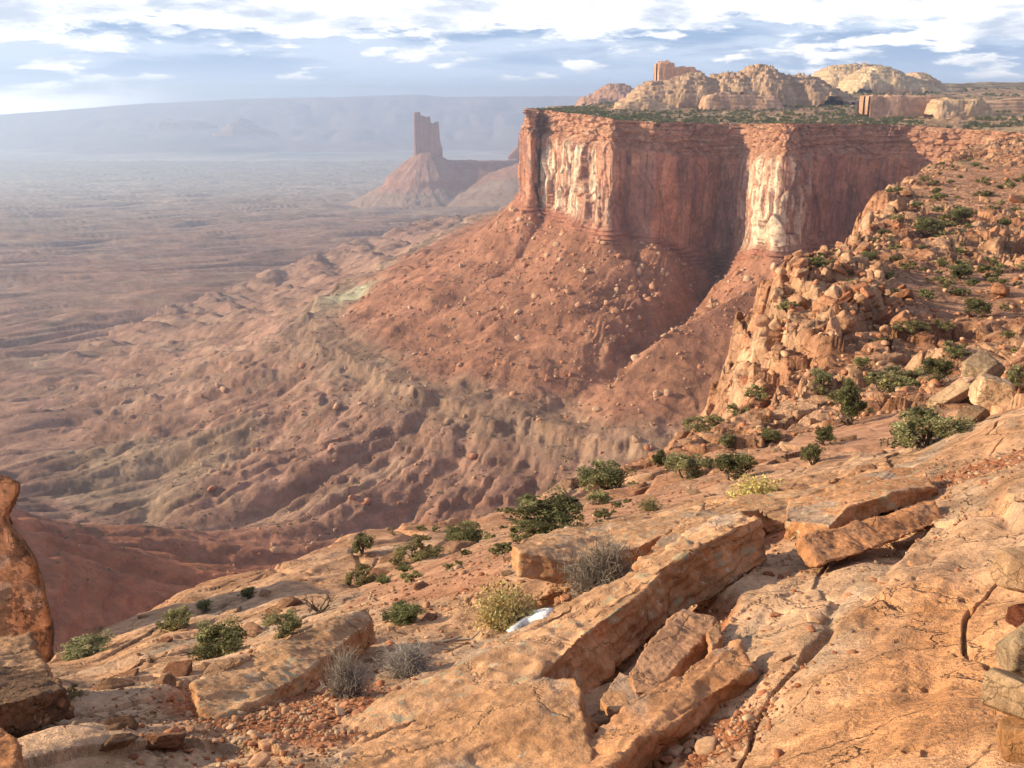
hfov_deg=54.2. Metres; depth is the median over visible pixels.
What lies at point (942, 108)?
rock cliff
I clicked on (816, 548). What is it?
sandstone slab
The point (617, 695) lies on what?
stone plate
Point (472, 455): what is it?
fallen rock
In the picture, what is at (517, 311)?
fallen rock
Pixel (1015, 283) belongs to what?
juniper shrub
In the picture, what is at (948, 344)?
juniper shrub
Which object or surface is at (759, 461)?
rim rock
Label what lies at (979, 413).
boulder
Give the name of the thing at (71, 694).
juniper shrub
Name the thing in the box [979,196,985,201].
boulder
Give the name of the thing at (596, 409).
fallen rock
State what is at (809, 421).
boulder
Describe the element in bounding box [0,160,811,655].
canyon floor
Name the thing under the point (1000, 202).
juniper shrub
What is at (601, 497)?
shrub
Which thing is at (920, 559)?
stone plate
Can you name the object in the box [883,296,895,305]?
boulder
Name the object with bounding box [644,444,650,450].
fallen rock
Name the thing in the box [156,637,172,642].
rim rock
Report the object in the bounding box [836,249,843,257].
outcrop block
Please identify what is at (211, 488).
fallen rock
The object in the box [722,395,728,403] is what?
outcrop block
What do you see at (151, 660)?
dead brush
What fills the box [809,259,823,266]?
juniper shrub
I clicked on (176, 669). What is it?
rim rock
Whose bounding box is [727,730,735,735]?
stone
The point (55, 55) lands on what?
sky
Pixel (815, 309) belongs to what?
boulder
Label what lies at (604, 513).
scrub tuft
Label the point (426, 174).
butte
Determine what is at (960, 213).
juniper shrub
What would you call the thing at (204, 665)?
rim rock
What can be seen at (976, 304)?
juniper shrub
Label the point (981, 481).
stone
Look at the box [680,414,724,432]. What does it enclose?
juniper shrub
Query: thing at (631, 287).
fallen rock
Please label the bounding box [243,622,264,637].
rim rock
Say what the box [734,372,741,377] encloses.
outcrop block
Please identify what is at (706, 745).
stone
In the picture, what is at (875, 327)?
boulder
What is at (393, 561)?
scrub tuft
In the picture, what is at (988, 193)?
juniper shrub
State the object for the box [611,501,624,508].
scrub tuft
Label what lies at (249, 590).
juniper shrub
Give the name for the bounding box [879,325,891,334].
boulder
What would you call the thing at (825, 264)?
juniper shrub
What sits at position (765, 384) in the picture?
outcrop block
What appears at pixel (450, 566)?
scrub tuft
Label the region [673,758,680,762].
stone
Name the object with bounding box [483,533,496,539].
scrub tuft
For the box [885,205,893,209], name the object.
outcrop block
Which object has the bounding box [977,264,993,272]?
juniper shrub
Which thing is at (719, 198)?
cliff
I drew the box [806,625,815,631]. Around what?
stone
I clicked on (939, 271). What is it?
juniper shrub
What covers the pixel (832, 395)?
juniper shrub
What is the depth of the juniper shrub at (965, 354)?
64.28 m
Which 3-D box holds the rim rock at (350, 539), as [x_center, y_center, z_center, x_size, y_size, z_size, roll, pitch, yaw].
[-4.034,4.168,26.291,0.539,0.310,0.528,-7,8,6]
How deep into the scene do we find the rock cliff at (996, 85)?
2311.68 m
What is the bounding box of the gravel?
[17,444,1023,767]
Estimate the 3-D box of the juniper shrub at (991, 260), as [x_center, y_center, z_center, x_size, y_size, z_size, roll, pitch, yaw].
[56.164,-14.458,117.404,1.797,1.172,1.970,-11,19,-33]
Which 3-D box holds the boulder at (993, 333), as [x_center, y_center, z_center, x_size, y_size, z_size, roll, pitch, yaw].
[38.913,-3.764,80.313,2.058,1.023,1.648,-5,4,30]
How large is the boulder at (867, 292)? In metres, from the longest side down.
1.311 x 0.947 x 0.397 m
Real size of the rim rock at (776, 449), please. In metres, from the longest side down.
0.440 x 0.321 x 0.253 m
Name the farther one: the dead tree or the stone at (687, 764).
the dead tree
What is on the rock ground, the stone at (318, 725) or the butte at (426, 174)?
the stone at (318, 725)
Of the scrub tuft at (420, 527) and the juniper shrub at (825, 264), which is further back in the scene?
the juniper shrub at (825, 264)
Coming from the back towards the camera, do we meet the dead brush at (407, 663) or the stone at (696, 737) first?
the dead brush at (407, 663)
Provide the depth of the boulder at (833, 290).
83.31 m
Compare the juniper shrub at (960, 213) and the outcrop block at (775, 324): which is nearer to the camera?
the outcrop block at (775, 324)
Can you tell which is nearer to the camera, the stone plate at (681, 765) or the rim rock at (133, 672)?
the stone plate at (681, 765)
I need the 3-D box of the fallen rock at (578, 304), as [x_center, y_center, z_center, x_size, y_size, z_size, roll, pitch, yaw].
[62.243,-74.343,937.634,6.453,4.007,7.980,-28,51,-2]
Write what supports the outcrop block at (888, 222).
on the rocky slope
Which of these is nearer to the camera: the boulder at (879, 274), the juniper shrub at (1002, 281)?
the boulder at (879, 274)
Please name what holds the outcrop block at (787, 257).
on the boulder
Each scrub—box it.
[33,232,625,629]
[533,87,1023,129]
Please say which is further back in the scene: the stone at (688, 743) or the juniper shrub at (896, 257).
the juniper shrub at (896, 257)
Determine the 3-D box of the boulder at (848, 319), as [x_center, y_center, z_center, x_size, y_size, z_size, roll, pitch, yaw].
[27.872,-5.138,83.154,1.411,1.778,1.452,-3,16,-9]
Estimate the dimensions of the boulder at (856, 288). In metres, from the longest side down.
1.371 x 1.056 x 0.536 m
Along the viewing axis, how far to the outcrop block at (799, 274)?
97.51 m
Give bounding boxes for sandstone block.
[0,632,74,733]
[0,728,24,767]
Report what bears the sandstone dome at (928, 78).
on the mesa top
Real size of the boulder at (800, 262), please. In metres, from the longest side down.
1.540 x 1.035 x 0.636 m
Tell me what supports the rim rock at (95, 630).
on the rock ground
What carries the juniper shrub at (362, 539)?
on the rock ground
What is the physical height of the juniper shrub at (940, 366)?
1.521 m
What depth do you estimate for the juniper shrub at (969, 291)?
97.39 m
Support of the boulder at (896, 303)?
on the rocky slope
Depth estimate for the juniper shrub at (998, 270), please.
111.44 m
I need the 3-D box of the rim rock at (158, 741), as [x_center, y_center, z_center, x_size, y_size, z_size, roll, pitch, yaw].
[-1.686,1.689,4.739,0.281,0.073,0.186,-11,-13,37]
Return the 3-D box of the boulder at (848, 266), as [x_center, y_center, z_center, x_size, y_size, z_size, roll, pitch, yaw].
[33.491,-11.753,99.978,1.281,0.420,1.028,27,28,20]
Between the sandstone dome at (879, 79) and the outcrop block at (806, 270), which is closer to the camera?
the outcrop block at (806, 270)
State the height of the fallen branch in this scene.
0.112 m
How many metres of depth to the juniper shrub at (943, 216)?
166.20 m
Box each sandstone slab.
[189,608,376,719]
[310,677,598,767]
[327,511,766,732]
[511,503,704,583]
[577,639,758,767]
[629,609,716,696]
[632,489,810,570]
[784,467,938,538]
[795,500,943,567]
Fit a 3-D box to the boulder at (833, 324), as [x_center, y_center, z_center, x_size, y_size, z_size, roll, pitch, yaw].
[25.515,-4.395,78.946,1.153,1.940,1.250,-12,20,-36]
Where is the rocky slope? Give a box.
[542,136,1023,494]
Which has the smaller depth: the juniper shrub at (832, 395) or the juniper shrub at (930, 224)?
the juniper shrub at (832, 395)
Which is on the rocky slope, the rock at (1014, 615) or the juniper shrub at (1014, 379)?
the juniper shrub at (1014, 379)
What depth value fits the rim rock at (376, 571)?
20.48 m
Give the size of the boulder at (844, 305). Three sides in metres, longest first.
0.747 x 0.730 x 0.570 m
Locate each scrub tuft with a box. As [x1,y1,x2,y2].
[375,572,390,583]
[388,558,399,564]
[397,561,410,571]
[398,565,423,582]
[415,524,426,530]
[432,525,440,531]
[442,563,453,569]
[453,560,464,565]
[460,549,471,555]
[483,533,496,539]
[487,547,504,554]
[493,542,512,553]
[508,532,516,537]
[510,527,520,532]
[511,535,527,543]
[575,513,584,519]
[595,508,613,518]
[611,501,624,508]
[623,498,631,502]
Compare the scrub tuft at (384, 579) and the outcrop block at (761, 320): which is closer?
the scrub tuft at (384, 579)
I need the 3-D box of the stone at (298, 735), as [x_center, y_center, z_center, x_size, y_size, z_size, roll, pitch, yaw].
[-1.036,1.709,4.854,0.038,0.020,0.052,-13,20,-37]
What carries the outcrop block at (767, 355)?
on the rocky slope
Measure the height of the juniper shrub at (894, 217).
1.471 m
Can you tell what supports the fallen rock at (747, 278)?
on the canyon floor
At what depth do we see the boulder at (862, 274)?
99.01 m
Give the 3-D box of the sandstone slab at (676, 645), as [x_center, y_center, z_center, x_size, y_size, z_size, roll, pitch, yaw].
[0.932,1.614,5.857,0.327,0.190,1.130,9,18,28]
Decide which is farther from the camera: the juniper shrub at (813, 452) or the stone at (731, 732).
the juniper shrub at (813, 452)
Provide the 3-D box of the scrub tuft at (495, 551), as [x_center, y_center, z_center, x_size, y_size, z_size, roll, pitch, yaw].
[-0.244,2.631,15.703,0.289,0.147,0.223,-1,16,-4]
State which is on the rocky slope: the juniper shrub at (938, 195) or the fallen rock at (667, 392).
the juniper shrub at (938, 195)
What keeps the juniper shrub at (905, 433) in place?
on the rock ground
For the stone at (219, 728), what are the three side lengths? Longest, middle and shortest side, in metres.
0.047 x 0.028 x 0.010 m
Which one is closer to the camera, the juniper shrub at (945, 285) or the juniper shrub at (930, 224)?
the juniper shrub at (945, 285)
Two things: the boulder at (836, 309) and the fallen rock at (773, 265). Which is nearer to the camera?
the boulder at (836, 309)
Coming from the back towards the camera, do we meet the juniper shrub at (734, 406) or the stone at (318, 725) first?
the juniper shrub at (734, 406)
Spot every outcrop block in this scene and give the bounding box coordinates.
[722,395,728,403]
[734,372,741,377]
[739,376,747,384]
[741,382,752,400]
[742,362,751,368]
[753,314,770,327]
[755,381,768,390]
[757,305,765,314]
[757,336,770,344]
[763,351,771,359]
[768,318,781,330]
[768,331,782,338]
[770,287,783,301]
[771,344,786,353]
[775,267,786,275]
[784,255,791,260]
[788,293,805,307]
[792,250,805,254]
[796,270,809,277]
[797,268,808,279]
[804,298,810,309]
[820,245,827,250]
[821,267,830,276]
[835,241,847,247]
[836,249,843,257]
[850,239,860,246]
[862,234,873,241]
[877,223,884,228]
[880,214,888,218]
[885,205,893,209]
[885,220,897,225]
[892,223,904,227]
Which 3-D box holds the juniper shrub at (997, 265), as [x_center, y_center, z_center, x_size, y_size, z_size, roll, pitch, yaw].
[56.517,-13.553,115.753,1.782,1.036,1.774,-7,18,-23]
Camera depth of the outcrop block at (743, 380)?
81.67 m
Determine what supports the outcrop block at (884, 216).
on the rocky slope
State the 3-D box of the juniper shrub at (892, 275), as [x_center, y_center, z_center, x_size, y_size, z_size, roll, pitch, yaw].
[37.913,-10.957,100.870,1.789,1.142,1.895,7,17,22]
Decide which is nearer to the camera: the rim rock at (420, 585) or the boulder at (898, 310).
the rim rock at (420, 585)
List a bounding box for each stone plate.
[600,672,638,717]
[670,762,686,767]
[706,622,723,652]
[907,553,936,565]
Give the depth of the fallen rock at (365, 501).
754.63 m
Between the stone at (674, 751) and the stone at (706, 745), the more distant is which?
the stone at (674, 751)
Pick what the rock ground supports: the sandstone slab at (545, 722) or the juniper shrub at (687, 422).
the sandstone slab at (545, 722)
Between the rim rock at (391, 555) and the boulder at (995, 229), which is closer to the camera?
the rim rock at (391, 555)
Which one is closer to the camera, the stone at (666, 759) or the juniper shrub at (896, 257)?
the stone at (666, 759)
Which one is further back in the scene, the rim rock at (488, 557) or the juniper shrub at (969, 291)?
the juniper shrub at (969, 291)
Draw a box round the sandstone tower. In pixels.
[653,60,706,80]
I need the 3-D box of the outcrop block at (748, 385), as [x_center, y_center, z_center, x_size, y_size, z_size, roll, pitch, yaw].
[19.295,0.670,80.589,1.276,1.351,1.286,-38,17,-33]
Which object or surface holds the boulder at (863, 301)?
on the rocky slope
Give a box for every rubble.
[79,207,813,573]
[664,165,1023,455]
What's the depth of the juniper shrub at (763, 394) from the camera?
75.48 m
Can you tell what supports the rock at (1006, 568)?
on the rock at (1014, 615)
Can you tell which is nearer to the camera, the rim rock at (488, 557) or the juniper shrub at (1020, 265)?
the rim rock at (488, 557)
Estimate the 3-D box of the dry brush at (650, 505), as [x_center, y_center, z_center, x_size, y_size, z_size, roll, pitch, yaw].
[2.702,2.380,19.702,0.704,0.397,0.709,-11,19,-33]
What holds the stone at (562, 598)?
on the rock ground
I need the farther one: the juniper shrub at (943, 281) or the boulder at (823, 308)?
the juniper shrub at (943, 281)
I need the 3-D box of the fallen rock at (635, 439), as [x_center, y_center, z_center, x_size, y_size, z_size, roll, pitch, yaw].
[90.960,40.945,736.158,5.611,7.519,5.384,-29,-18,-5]
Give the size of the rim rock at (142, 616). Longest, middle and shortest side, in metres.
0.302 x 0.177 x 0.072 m
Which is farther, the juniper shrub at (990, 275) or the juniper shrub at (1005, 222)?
the juniper shrub at (1005, 222)
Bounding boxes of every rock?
[88,626,105,639]
[95,677,134,690]
[99,733,138,750]
[102,715,138,730]
[107,723,125,730]
[116,668,138,676]
[137,614,148,618]
[143,732,186,749]
[152,673,176,685]
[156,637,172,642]
[162,660,192,677]
[163,743,184,752]
[200,662,210,669]
[202,659,231,676]
[207,485,216,491]
[212,614,238,626]
[220,386,226,392]
[220,605,241,615]
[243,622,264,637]
[258,589,270,596]
[265,608,282,615]
[270,547,283,553]
[274,597,302,609]
[333,402,338,409]
[347,535,355,542]
[348,494,355,499]
[361,498,369,504]
[370,568,389,576]
[379,552,394,563]
[414,581,428,590]
[423,612,436,620]
[438,540,477,553]
[469,453,476,458]
[484,555,493,560]
[501,570,512,576]
[503,556,511,562]
[514,309,521,314]
[514,334,521,340]
[531,293,538,298]
[553,242,559,246]
[564,289,571,293]
[575,301,581,306]
[592,407,601,411]
[610,307,619,313]
[614,287,618,293]
[628,285,635,290]
[631,354,639,360]
[631,483,644,487]
[631,485,650,494]
[632,435,640,442]
[636,267,641,275]
[644,296,652,302]
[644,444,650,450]
[649,283,654,290]
[653,390,660,397]
[656,291,662,297]
[664,389,671,396]
[684,488,700,495]
[743,275,751,281]
[747,459,768,465]
[770,262,776,270]
[771,447,781,452]
[775,456,787,462]
[793,483,810,489]
[837,435,856,441]
[855,464,875,470]
[980,667,1023,719]
[988,546,1023,592]
[995,623,1023,675]
[996,715,1023,762]
[1005,603,1023,627]
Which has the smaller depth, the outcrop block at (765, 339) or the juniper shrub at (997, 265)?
the outcrop block at (765, 339)
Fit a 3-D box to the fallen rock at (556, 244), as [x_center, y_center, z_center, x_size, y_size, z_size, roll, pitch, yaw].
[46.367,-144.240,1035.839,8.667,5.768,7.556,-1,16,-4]
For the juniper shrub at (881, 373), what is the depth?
65.64 m
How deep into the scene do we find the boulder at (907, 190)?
201.66 m
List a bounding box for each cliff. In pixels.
[513,108,1023,278]
[612,96,681,110]
[698,92,783,111]
[856,94,938,118]
[924,97,996,119]
[945,82,1023,88]
[985,98,1023,113]
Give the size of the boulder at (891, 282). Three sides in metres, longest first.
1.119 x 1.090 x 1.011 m
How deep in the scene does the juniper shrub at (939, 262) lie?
113.92 m
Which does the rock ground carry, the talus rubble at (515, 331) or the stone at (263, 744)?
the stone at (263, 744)
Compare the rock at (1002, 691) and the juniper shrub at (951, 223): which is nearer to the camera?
the rock at (1002, 691)
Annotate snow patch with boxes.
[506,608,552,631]
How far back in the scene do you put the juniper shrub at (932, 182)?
230.43 m
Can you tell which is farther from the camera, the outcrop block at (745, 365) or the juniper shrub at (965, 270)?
the juniper shrub at (965, 270)
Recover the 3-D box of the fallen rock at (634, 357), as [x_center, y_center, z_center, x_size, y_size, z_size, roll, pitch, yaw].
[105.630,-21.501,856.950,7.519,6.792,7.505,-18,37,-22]
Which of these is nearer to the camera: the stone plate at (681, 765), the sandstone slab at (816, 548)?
the stone plate at (681, 765)
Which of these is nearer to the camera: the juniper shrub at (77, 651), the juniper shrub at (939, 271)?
the juniper shrub at (77, 651)
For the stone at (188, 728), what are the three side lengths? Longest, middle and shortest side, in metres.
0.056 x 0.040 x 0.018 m
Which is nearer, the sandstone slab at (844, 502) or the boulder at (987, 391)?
the sandstone slab at (844, 502)
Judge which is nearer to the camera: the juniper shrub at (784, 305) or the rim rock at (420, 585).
the rim rock at (420, 585)
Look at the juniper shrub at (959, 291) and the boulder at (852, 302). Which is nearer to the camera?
the boulder at (852, 302)
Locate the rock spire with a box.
[508,138,518,159]
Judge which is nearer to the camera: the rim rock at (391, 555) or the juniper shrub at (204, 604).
the juniper shrub at (204, 604)
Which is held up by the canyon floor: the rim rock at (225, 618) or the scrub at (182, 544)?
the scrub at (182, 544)
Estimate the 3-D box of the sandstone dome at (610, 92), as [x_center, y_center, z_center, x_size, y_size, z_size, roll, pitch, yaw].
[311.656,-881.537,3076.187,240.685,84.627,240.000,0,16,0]
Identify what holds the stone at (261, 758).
on the rock ground
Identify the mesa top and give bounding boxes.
[552,87,1023,166]
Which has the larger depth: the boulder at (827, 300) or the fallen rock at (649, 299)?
the fallen rock at (649, 299)
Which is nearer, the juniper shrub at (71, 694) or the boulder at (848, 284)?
the juniper shrub at (71, 694)
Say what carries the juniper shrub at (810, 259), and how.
on the rocky slope
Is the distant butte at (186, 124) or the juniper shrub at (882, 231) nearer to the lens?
the juniper shrub at (882, 231)
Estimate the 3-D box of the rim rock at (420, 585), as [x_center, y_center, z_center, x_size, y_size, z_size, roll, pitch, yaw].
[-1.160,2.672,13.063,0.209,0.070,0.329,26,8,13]
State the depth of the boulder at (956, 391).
43.11 m
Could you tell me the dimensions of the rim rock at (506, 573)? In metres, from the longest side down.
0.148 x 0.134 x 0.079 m
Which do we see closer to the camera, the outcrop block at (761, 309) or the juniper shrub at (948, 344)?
the juniper shrub at (948, 344)
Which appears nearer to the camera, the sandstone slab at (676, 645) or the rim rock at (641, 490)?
the sandstone slab at (676, 645)
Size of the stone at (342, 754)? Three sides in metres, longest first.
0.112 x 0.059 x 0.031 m
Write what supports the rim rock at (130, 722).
on the rock ground
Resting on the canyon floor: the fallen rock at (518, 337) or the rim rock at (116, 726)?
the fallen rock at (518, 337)
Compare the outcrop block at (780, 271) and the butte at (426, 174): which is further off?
the butte at (426, 174)
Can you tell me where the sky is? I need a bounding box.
[0,0,1023,114]
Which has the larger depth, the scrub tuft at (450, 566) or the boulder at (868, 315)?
the boulder at (868, 315)
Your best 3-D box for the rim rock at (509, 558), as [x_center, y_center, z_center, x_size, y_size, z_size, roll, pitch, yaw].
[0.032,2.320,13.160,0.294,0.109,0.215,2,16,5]
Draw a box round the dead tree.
[302,589,337,612]
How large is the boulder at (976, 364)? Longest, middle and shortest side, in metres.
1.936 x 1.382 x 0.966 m
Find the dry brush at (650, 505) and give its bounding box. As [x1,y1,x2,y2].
[633,496,664,512]
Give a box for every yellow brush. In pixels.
[463,575,549,634]
[723,473,785,500]
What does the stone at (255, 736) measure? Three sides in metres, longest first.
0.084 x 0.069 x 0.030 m
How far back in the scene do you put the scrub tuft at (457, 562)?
15.84 m
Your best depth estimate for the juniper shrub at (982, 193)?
210.64 m
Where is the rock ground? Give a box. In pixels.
[10,393,1023,767]
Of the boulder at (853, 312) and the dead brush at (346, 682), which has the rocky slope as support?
the boulder at (853, 312)
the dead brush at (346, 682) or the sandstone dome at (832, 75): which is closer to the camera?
the dead brush at (346, 682)
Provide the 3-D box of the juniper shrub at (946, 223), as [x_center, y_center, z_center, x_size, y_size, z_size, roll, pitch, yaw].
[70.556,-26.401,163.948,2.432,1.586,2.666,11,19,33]
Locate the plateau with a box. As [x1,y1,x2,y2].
[0,94,582,153]
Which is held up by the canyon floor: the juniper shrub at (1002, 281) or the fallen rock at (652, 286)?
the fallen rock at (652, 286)
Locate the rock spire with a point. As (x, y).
(514, 155)
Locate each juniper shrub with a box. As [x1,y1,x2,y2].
[55,629,115,660]
[66,684,83,698]
[154,604,193,632]
[178,614,248,660]
[195,599,213,611]
[236,586,256,600]
[259,609,301,639]
[344,563,377,587]
[348,531,375,553]
[377,600,426,626]
[392,534,444,562]
[444,520,487,541]
[502,484,585,536]
[573,459,636,492]
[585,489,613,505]
[649,449,665,466]
[662,452,713,479]
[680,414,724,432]
[712,451,758,480]
[717,433,736,447]
[726,403,749,415]
[744,383,768,399]
[757,427,782,442]
[774,299,801,312]
[800,442,825,464]
[807,256,824,264]
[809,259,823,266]
[809,366,836,384]
[810,384,829,394]
[813,424,836,445]
[815,252,827,258]
[815,261,827,266]
[827,387,842,403]
[830,377,873,427]
[851,356,873,369]
[860,250,876,259]
[863,370,885,385]
[863,372,902,392]
[868,337,889,344]
[875,229,892,234]
[880,404,977,448]
[883,364,928,384]
[884,270,896,279]
[885,187,895,191]
[888,244,899,249]
[888,255,899,261]
[889,214,903,219]
[890,320,931,333]
[892,186,903,192]
[894,378,918,387]
[898,260,917,270]
[909,201,923,207]
[913,216,945,237]
[916,244,927,248]
[916,288,938,299]
[919,175,929,181]
[919,357,956,383]
[928,179,940,185]
[929,192,948,200]
[931,206,944,210]
[932,275,944,281]
[932,319,955,332]
[933,259,949,266]
[935,269,944,273]
[937,213,951,218]
[937,219,948,226]
[938,277,952,285]
[940,283,949,287]
[942,340,966,350]
[944,347,964,358]
[945,206,976,222]
[947,220,957,226]
[947,264,976,278]
[948,286,964,295]
[950,274,964,278]
[954,247,968,254]
[954,259,972,266]
[961,296,992,316]
[961,350,971,355]
[963,288,971,294]
[965,278,980,285]
[970,162,979,166]
[975,190,985,195]
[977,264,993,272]
[982,256,999,264]
[982,272,1001,280]
[984,190,994,196]
[987,277,997,282]
[990,267,1004,273]
[994,263,1007,268]
[996,217,1012,225]
[997,199,1007,204]
[998,278,1009,283]
[998,303,1011,310]
[999,330,1016,338]
[1003,181,1016,188]
[1005,364,1023,388]
[1009,207,1021,211]
[1013,281,1023,285]
[1016,262,1023,269]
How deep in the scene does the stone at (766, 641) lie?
5.74 m
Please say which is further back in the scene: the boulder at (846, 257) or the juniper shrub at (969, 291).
the boulder at (846, 257)
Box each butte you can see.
[154,119,217,129]
[210,118,277,136]
[345,112,518,207]
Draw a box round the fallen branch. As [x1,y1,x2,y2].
[441,629,481,642]
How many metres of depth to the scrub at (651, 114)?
1278.25 m
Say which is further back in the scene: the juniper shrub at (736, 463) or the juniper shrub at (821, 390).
the juniper shrub at (821, 390)
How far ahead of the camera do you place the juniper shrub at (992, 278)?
105.81 m
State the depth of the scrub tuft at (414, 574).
15.53 m
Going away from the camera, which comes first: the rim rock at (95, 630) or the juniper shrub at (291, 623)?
the juniper shrub at (291, 623)
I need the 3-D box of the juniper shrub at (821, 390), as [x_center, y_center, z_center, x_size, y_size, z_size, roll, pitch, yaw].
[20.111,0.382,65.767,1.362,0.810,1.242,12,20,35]
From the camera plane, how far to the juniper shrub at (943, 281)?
100.07 m
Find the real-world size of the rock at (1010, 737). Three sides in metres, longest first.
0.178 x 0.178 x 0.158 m
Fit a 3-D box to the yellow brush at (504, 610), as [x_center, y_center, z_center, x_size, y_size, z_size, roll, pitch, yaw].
[-0.049,2.144,9.347,0.821,0.636,0.852,0,16,0]
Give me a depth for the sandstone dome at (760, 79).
1474.47 m
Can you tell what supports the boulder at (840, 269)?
on the rocky slope
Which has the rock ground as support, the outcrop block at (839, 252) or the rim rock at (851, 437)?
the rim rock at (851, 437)
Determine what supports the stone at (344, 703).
on the rock ground
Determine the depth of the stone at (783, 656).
5.25 m
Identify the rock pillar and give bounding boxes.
[0,475,54,662]
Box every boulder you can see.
[790,255,801,264]
[792,257,807,268]
[805,417,817,424]
[812,299,819,314]
[817,295,838,305]
[819,304,828,311]
[825,284,842,297]
[826,315,841,336]
[832,264,846,275]
[834,303,839,313]
[836,310,852,333]
[838,290,852,304]
[839,283,846,294]
[840,252,851,264]
[840,302,849,309]
[841,262,853,269]
[841,312,857,327]
[842,281,853,290]
[847,309,855,315]
[849,299,856,306]
[851,282,869,292]
[852,269,863,275]
[855,296,869,306]
[859,272,865,277]
[860,286,875,298]
[864,312,872,319]
[867,270,874,279]
[868,265,881,271]
[870,261,882,267]
[872,307,894,325]
[872,324,880,330]
[874,270,884,278]
[878,285,885,293]
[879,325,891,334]
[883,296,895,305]
[885,277,897,287]
[885,289,891,296]
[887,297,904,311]
[889,197,906,211]
[889,310,910,326]
[890,297,903,309]
[895,289,914,300]
[895,305,901,314]
[897,284,906,288]
[899,185,912,195]
[900,324,910,333]
[904,298,913,304]
[927,380,971,407]
[949,376,975,385]
[957,405,990,428]
[961,351,1005,377]
[968,373,1014,410]
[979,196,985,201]
[983,330,1003,339]
[989,226,999,232]
[991,283,1009,295]
[1008,194,1023,202]
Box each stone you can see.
[163,726,179,732]
[185,725,194,731]
[205,723,210,729]
[214,726,223,731]
[247,740,257,745]
[247,750,270,766]
[250,732,266,739]
[258,738,272,750]
[294,733,303,738]
[309,722,327,729]
[317,719,328,722]
[335,707,344,715]
[339,701,349,706]
[339,752,355,757]
[352,709,361,715]
[386,640,394,645]
[560,593,570,600]
[659,755,673,762]
[662,744,683,757]
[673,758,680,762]
[682,739,694,749]
[685,761,691,767]
[693,734,701,740]
[694,736,717,756]
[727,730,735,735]
[734,743,745,750]
[759,626,769,630]
[761,639,773,643]
[769,612,779,616]
[773,748,783,758]
[776,651,790,660]
[782,571,791,576]
[806,611,824,623]
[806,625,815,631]
[843,593,852,596]
[877,577,889,583]
[978,479,988,484]
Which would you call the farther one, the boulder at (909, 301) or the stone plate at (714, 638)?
the boulder at (909, 301)
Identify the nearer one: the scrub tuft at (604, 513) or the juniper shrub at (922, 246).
the scrub tuft at (604, 513)
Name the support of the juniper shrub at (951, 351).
on the rocky slope
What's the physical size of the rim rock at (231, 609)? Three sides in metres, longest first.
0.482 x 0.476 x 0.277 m
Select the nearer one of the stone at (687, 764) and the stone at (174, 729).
the stone at (687, 764)
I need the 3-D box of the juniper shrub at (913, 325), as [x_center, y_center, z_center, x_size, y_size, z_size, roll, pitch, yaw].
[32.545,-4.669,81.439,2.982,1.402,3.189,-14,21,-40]
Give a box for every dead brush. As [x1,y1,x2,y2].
[143,651,161,662]
[312,633,379,700]
[371,632,451,680]
[550,527,642,605]
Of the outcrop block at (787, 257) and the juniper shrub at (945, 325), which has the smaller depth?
the juniper shrub at (945, 325)
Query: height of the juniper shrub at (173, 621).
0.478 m
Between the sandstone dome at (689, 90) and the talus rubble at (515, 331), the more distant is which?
the sandstone dome at (689, 90)
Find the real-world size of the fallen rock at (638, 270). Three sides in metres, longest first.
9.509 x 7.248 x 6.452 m
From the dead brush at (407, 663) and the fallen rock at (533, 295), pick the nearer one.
the dead brush at (407, 663)
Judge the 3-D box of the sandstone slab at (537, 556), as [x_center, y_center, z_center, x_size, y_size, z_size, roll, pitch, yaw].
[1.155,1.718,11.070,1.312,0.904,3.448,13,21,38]
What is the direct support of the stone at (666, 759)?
on the rock ground
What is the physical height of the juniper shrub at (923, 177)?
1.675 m
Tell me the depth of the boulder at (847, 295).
87.28 m
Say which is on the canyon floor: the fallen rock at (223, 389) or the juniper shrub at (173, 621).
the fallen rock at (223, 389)
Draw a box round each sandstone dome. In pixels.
[575,83,633,105]
[613,72,719,107]
[709,63,857,106]
[811,62,905,91]
[836,65,945,93]
[905,72,958,92]
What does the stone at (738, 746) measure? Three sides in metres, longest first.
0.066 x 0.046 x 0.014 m
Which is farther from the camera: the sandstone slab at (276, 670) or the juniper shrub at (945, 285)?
the juniper shrub at (945, 285)
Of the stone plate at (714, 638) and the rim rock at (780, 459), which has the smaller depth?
the stone plate at (714, 638)
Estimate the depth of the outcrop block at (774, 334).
90.00 m
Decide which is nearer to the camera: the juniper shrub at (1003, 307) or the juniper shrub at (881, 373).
the juniper shrub at (881, 373)
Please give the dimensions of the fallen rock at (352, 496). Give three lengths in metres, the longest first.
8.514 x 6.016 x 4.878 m
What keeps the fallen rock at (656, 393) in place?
on the canyon floor
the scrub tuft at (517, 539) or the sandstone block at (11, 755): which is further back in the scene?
the scrub tuft at (517, 539)
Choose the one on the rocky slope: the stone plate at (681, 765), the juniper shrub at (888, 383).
the juniper shrub at (888, 383)
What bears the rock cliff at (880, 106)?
on the mesa top
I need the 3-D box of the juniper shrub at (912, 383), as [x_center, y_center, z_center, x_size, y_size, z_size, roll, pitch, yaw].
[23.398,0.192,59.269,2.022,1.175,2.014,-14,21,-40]
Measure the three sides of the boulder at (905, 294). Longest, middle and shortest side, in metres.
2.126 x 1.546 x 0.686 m
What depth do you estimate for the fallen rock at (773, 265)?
881.62 m
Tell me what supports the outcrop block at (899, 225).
on the rocky slope
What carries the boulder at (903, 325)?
on the rocky slope

